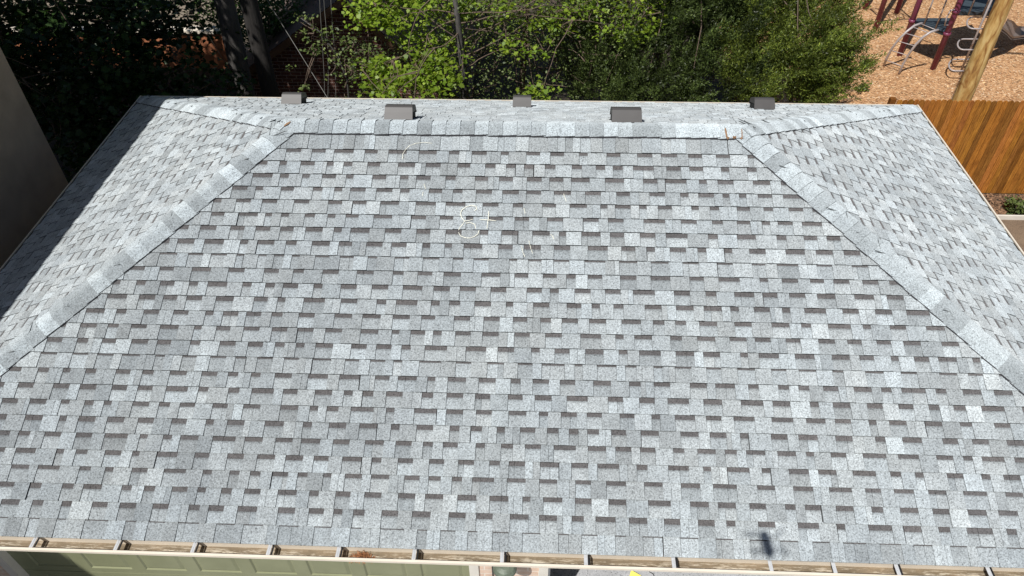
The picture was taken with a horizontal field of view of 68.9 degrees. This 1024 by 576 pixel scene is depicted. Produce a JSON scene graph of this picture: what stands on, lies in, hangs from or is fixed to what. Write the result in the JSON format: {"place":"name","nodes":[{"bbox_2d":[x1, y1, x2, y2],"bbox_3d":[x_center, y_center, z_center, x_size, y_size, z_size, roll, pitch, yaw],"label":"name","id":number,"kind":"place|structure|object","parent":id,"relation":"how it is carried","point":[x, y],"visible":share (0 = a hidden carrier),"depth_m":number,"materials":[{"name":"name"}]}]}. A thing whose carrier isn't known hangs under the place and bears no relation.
{"place":"outdoors","nodes":[
{"label":"outdoors","id":0,"kind":"place"},
{"bbox_2d":[0,48,67,267],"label":"stucco building","id":1,"kind":"structure","parent":0,"point":[33,183],"depth_m":10.10,"materials":[{"name":"beige paint"}]},
{"bbox_2d":[1,0,276,51],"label":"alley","id":2,"kind":"structure","parent":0,"point":[204,7],"depth_m":19.79,"materials":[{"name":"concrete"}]},
{"bbox_2d":[178,0,313,51],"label":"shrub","id":3,"kind":"object","parent":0,"point":[271,19],"visible":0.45,"depth_m":15.47,"materials":[{"name":"plant"}]},
{"bbox_2d":[267,0,327,97],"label":"guy wire","id":4,"kind":"object","parent":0,"point":[296,47],"visible":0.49,"depth_m":12.90,"materials":[{"name":"grey metal"}]},
{"bbox_2d":[27,0,728,178],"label":"ground","id":5,"kind":"structure","parent":0,"point":[206,73],"depth_m":17.07,"materials":[{"name":"soil"}]},
{"bbox_2d":[0,0,217,183],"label":"maple tree","id":6,"kind":"object","parent":5,"relation":"on","point":[62,109],"visible":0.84,"depth_m":12.72,"materials":[{"name":"green plant"}]},
{"bbox_2d":[5,24,228,68],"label":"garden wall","id":7,"kind":"structure","parent":5,"relation":"on","point":[218,44],"depth_m":17.22,"materials":[{"name":"brick"}]},
{"bbox_2d":[73,0,257,96],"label":"maple tree","id":8,"kind":"object","parent":5,"relation":"on","point":[200,82],"visible":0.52,"depth_m":13.58,"materials":[{"name":"green plant"}]},
{"bbox_2d":[214,0,255,96],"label":"tree","id":9,"kind":"object","parent":5,"relation":"on","point":[233,41],"visible":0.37,"depth_m":13.82,"materials":[{"name":"grey plant"}]},
{"bbox_2d":[239,0,279,96],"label":"tree","id":10,"kind":"object","parent":5,"relation":"on","point":[259,46],"visible":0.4,"depth_m":13.17,"materials":[{"name":"brown plant"}]},
{"bbox_2d":[319,0,324,97],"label":"cable","id":11,"kind":"object","parent":5,"relation":"on","point":[323,59],"visible":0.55,"depth_m":13.28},
{"bbox_2d":[324,5,328,84],"bbox_3d":[-3.268,-5.161,12.320,0.342,7.055,0.208,1,43,2],"label":"cable","id":12,"kind":"object","parent":5,"relation":"on","point":[327,43],"visible":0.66,"depth_m":13.02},
{"bbox_2d":[285,12,370,97],"bbox_3d":[-3.132,-3.384,13.274,1.542,3.155,0.370,1,43,2],"label":"sapling","id":13,"kind":"object","parent":5,"relation":"on","point":[304,31],"visible":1,"depth_m":12.62,"materials":[{"name":"green plant"}]},
{"bbox_2d":[331,9,335,88],"bbox_3d":[-3.126,-5.159,12.316,0.310,7.056,0.208,1,43,2],"label":"cable","id":14,"kind":"object","parent":5,"relation":"on","point":[334,53],"visible":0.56,"depth_m":13.14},
{"bbox_2d":[226,0,485,98],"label":"brick house","id":15,"kind":"structure","parent":5,"relation":"on","point":[283,51],"depth_m":15.37,"materials":[{"name":"brown brick"}]},
{"bbox_2d":[328,27,456,98],"bbox_3d":[-2.093,-3.949,14.236,2.916,2.660,2.408,1,43,2],"label":"vine thicket","id":16,"kind":"object","parent":5,"relation":"on","point":[374,54],"visible":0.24,"depth_m":13.79,"materials":[{"name":"green plant"}]},
{"bbox_2d":[331,0,676,99],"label":"maple tree","id":17,"kind":"object","parent":5,"relation":"on","point":[376,9],"visible":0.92,"depth_m":12.38,"materials":[{"name":"green plant"}]},
{"bbox_2d":[412,0,646,100],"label":"vine thicket","id":18,"kind":"object","parent":5,"relation":"on","point":[523,67],"visible":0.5,"depth_m":13.11,"materials":[{"name":"green plant"}]},
{"bbox_2d":[548,0,780,101],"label":"juniper tree","id":19,"kind":"object","parent":5,"relation":"on","point":[695,17],"visible":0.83,"depth_m":12.65,"materials":[{"name":"green plant"}]},
{"bbox_2d":[701,0,903,103],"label":"juniper tree","id":20,"kind":"object","parent":5,"relation":"on","point":[810,62],"visible":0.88,"depth_m":12.49,"materials":[{"name":"green plant"}]},
{"bbox_2d":[998,215,1023,219],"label":"bed edging","id":21,"kind":"object","parent":5,"relation":"on","point":[1011,217],"depth_m":13.07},
{"bbox_2d":[0,92,1023,575],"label":"garage","id":22,"kind":"structure","parent":0,"point":[294,334],"depth_m":6.64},
{"bbox_2d":[7,551,469,575],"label":"garage door","id":23,"kind":"structure","parent":22,"relation":"in","point":[34,563],"depth_m":7.50,"materials":[{"name":"green paint"}]},
{"bbox_2d":[349,550,374,564],"bbox_3d":[-1.229,2.184,6.057,0.245,0.080,0.181,20,47,21],"label":"leaf debris","id":24,"kind":"object","parent":22,"relation":"in","point":[359,555],"visible":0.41,"depth_m":6.09,"materials":[{"name":"brown plant"}]},
{"bbox_2d":[630,571,640,575],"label":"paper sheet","id":25,"kind":"object","parent":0,"point":[632,573],"visible":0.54,"depth_m":8.41,"materials":[{"name":"yellow paper"}]},
{"bbox_2d":[550,568,779,575],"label":"garage floor","id":26,"kind":"structure","parent":0,"point":[569,572],"depth_m":8.45,"materials":[{"name":"concrete"}]},
{"bbox_2d":[716,0,1023,103],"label":"wood chip ground","id":27,"kind":"structure","parent":0,"point":[917,57],"depth_m":17.45,"materials":[{"name":"beige wood"}]},
{"bbox_2d":[856,80,869,93],"bbox_3d":[7.710,-4.422,16.408,0.446,0.246,0.286,-23,47,-22],"label":"weed","id":28,"kind":"object","parent":27,"relation":"on","point":[861,88],"visible":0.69,"depth_m":16.38,"materials":[{"name":"green plant"}]},
{"bbox_2d":[862,0,1023,75],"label":"play structure","id":29,"kind":"object","parent":27,"relation":"on","point":[1011,30],"visible":0.78,"depth_m":16.74,"materials":[{"name":"red plastic"}]},
{"bbox_2d":[952,0,1013,100],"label":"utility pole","id":30,"kind":"object","parent":27,"relation":"on","point":[981,54],"visible":0.42,"depth_m":12.24,"materials":[{"name":"brown wood"}]},
{"bbox_2d":[982,193,1023,214],"bbox_3d":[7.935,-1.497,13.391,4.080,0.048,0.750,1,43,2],"label":"mulch","id":31,"kind":"object","parent":0,"point":[1001,211],"visible":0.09,"depth_m":13.44,"materials":[{"name":"brown wood"}]},
{"bbox_2d":[887,97,1023,193],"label":"fence","id":32,"kind":"object","parent":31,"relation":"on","point":[983,140],"visible":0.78,"depth_m":12.85,"materials":[{"name":"brown wood"}]},
{"bbox_2d":[1004,194,1023,214],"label":"weed","id":33,"kind":"object","parent":31,"relation":"on","point":[1015,205],"visible":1,"depth_m":13.11,"materials":[{"name":"green plant"}]},
{"bbox_2d":[1001,220,1023,251],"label":"path","id":34,"kind":"structure","parent":0,"point":[1015,228],"depth_m":12.90,"materials":[{"name":"beige concrete"}]}
]}

